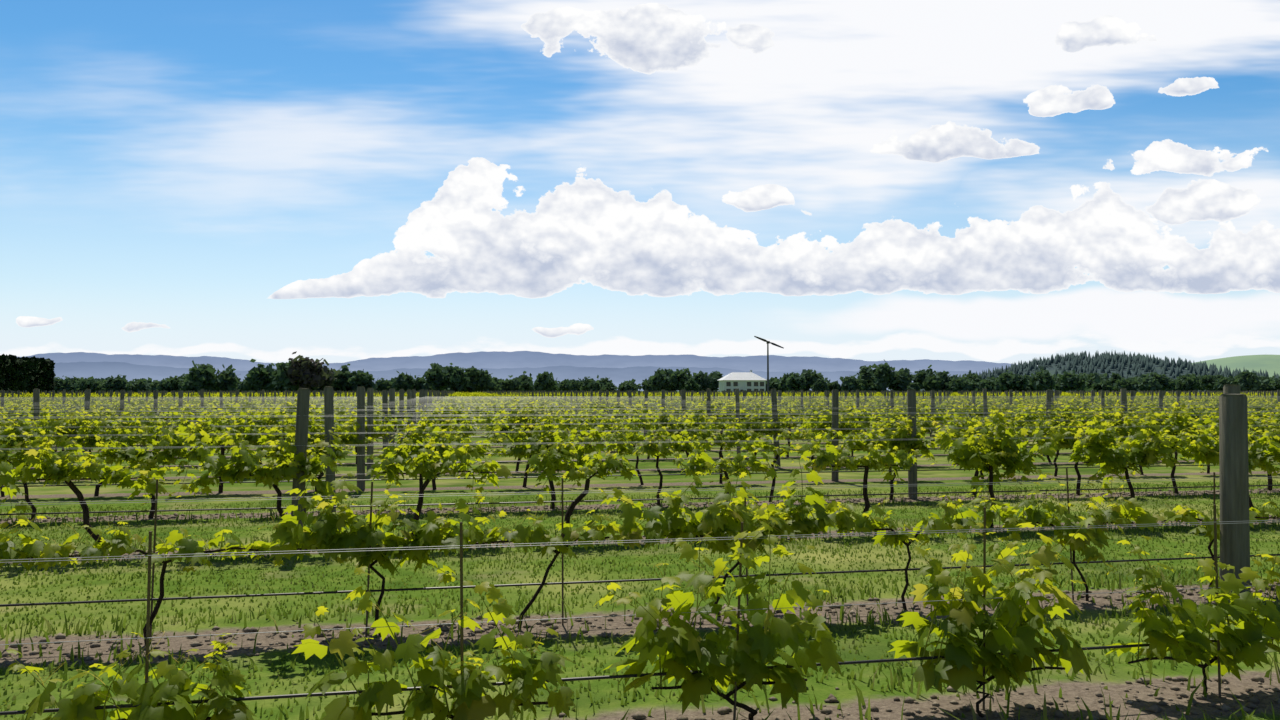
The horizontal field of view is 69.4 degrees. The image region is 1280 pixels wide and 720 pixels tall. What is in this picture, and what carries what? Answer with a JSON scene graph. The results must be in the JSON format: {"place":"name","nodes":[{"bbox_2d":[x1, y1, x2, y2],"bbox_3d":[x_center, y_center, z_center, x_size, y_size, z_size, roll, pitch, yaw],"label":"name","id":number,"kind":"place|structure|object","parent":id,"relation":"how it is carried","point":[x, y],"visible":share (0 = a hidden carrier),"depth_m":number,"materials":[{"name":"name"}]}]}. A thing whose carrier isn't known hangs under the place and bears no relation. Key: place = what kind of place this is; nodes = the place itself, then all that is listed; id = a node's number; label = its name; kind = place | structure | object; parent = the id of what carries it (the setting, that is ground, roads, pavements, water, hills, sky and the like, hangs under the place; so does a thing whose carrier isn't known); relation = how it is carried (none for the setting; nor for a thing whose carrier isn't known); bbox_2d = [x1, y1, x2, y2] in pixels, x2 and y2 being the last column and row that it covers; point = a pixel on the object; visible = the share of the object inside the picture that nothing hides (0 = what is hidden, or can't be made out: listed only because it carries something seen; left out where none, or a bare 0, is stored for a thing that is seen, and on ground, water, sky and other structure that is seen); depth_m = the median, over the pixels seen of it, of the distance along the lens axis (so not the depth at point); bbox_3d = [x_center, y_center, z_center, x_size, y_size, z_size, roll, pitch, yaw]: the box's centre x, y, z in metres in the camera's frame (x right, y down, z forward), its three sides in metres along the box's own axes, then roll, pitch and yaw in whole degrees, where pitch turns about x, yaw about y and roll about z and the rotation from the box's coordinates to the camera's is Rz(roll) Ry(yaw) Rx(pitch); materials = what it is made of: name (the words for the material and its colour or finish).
{"place":"outdoors","nodes":[
{"label":"outdoors","id":0,"kind":"place"},
{"bbox_2d":[8,407,934,432],"bbox_3d":[9.326,2.308,40.265,84.652,0.259,30.546,0,-2,-11],"label":"vine cane","id":1,"kind":"object","parent":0,"point":[553,423],"visible":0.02,"depth_m":26.65,"materials":[{"name":"plant"}]},
{"bbox_2d":[53,361,978,390],"bbox_3d":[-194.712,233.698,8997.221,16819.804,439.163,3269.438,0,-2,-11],"label":"range","id":2,"kind":"structure","parent":0,"point":[616,376],"depth_m":9000.98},
{"bbox_2d":[17,351,1037,372],"bbox_3d":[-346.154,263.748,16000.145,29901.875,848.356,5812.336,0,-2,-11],"label":"distant mountains","id":3,"kind":"structure","parent":0,"point":[503,359],"depth_m":16007.54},
{"bbox_2d":[0,391,1279,719],"bbox_3d":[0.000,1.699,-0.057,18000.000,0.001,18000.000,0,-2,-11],"label":"terrain","id":4,"kind":"structure","parent":0,"point":[448,485],"depth_m":7.76,"materials":[{"name":"green plant"}]},
{"bbox_2d":[0,354,55,393],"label":"shelter hedge","id":5,"kind":"object","parent":4,"relation":"on","point":[28,374],"visible":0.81,"depth_m":195.20,"materials":[{"name":"green plant"}]},
{"bbox_2d":[0,391,1276,409],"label":"vines","id":6,"kind":"object","parent":4,"relation":"on","point":[650,395],"visible":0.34,"depth_m":83.78,"materials":[{"name":"green plant"}]},
{"bbox_2d":[0,389,1276,417],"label":"grapevines","id":7,"kind":"object","parent":4,"relation":"on","point":[437,393],"visible":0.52,"depth_m":91.72,"materials":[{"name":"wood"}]},
{"bbox_2d":[0,451,1279,719],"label":"young vines","id":8,"kind":"object","parent":4,"relation":"on","point":[756,645],"depth_m":4.93,"materials":[{"name":"green plant"}]},
{"bbox_2d":[0,391,1279,542],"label":"vines","id":9,"kind":"object","parent":4,"relation":"on","point":[1002,443],"depth_m":12.26,"materials":[{"name":"green plant"}]},
{"bbox_2d":[0,393,1279,465],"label":"vines","id":10,"kind":"object","parent":4,"relation":"on","point":[444,419],"depth_m":28.71,"materials":[{"name":"green plant"}]},
{"bbox_2d":[1,384,1279,595],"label":"posts","id":11,"kind":"object","parent":4,"relation":"on","point":[1233,470],"visible":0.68,"depth_m":9.89,"materials":[{"name":"grey wood"}]},
{"bbox_2d":[0,396,1279,644],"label":"trellis wires","id":12,"kind":"object","parent":11,"relation":"attached to","point":[476,400],"visible":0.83,"depth_m":15.63,"materials":[{"name":"grey metal"}]},
{"bbox_2d":[0,417,1279,714],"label":"drip lines","id":13,"kind":"object","parent":11,"relation":"attached to","point":[584,581],"visible":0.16,"depth_m":7.05,"materials":[{"name":"black"}]},
{"bbox_2d":[1,488,1279,719],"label":"soil clods","id":14,"kind":"object","parent":4,"relation":"on","point":[831,698],"visible":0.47,"depth_m":6.37,"materials":[{"name":"brown soil"}]},
{"bbox_2d":[60,377,1279,392],"bbox_3d":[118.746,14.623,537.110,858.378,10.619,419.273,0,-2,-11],"label":"tree trunks","id":15,"kind":"object","parent":4,"relation":"on","point":[574,383],"visible":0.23,"depth_m":351.68,"materials":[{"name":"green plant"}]},
{"bbox_2d":[54,351,1279,393],"bbox_3d":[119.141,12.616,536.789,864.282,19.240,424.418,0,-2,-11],"label":"distant trees","id":16,"kind":"object","parent":15,"relation":"attached to","point":[294,374],"visible":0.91,"depth_m":362.74,"materials":[{"name":"green plant"}]},
{"bbox_2d":[145,468,1220,719],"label":"vine stakes","id":17,"kind":"object","parent":4,"relation":"on","point":[149,594],"visible":0.66,"depth_m":4.96,"materials":[{"name":"grey"}]},
{"bbox_2d":[766,341,769,393],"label":"pole","id":18,"kind":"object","parent":4,"relation":"on","point":[767,343],"depth_m":171.90,"materials":[{"name":"grey metal"}]},
{"bbox_2d":[754,336,783,348],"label":"wind turbine blades","id":19,"kind":"object","parent":18,"relation":"attached to","point":[762,339],"visible":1,"depth_m":171.57,"materials":[{"name":"grey metal"}]},
{"bbox_2d":[886,358,1233,391],"bbox_3d":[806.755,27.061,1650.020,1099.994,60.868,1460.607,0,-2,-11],"label":"hill forest","id":20,"kind":"object","parent":4,"relation":"on","point":[1051,368],"visible":0.06,"depth_m":1465.04,"materials":[{"name":"green plant"}]},
{"bbox_2d":[915,350,1279,380],"bbox_3d":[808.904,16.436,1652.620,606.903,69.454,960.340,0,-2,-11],"label":"hill conifer trees","id":21,"kind":"object","parent":20,"relation":"on","point":[1123,359],"visible":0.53,"depth_m":1488.26,"materials":[{"name":"green plant"}]},
{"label":"distant vine trunks","id":22,"kind":"structure","parent":4,"relation":"on","visible":0},
{"bbox_2d":[4,391,1268,395],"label":"distant vines","id":23,"kind":"object","parent":22,"relation":"on","point":[486,393],"visible":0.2,"depth_m":186.00,"materials":[{"name":"green plant"}]},
{"bbox_2d":[0,479,1279,719],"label":"grass","id":24,"kind":"structure","parent":0,"point":[894,677],"depth_m":7.87,"materials":[{"name":"green plant"}]},
{"bbox_2d":[0,0,1279,365],"label":"sky","id":25,"kind":"structure","parent":0,"point":[265,181],"materials":[{"name":"blue"}]},
{"bbox_2d":[1,488,1279,706],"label":"young vine tendril","id":26,"kind":"object","parent":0,"point":[631,630],"visible":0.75,"depth_m":4.79},
{"bbox_2d":[7,429,1273,480],"bbox_3d":[3.456,1.490,15.937,32.565,0.171,9.208,0,-2,-11],"label":"vine cane","id":27,"kind":"object","parent":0,"point":[558,469],"visible":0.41,"depth_m":11.46,"materials":[{"name":"plant"}]},
{"bbox_2d":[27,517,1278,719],"bbox_3d":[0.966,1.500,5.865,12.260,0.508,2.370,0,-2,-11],"label":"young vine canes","id":28,"kind":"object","parent":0,"point":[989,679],"visible":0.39,"depth_m":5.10,"materials":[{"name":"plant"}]},
{"bbox_2d":[719,380,765,391],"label":"house walls","id":29,"kind":"structure","parent":0,"point":[742,384],"depth_m":334.02,"materials":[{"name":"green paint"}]},
{"bbox_2d":[719,370,765,379],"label":"house roof","id":30,"kind":"structure","parent":29,"relation":"on","point":[750,375],"depth_m":335.57,"materials":[{"name":"grey metal"}]},
{"bbox_2d":[726,382,763,392],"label":"house windows","id":31,"kind":"structure","parent":29,"relation":"in","point":[748,384],"depth_m":334.06,"materials":[{"name":"black glass"}]},
{"bbox_2d":[1186,355,1279,376],"bbox_3d":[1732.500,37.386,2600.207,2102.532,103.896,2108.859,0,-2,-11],"label":"hill pasture","id":32,"kind":"structure","parent":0,"point":[1270,364],"depth_m":2441.91,"materials":[{"name":"green plant"}]}
]}

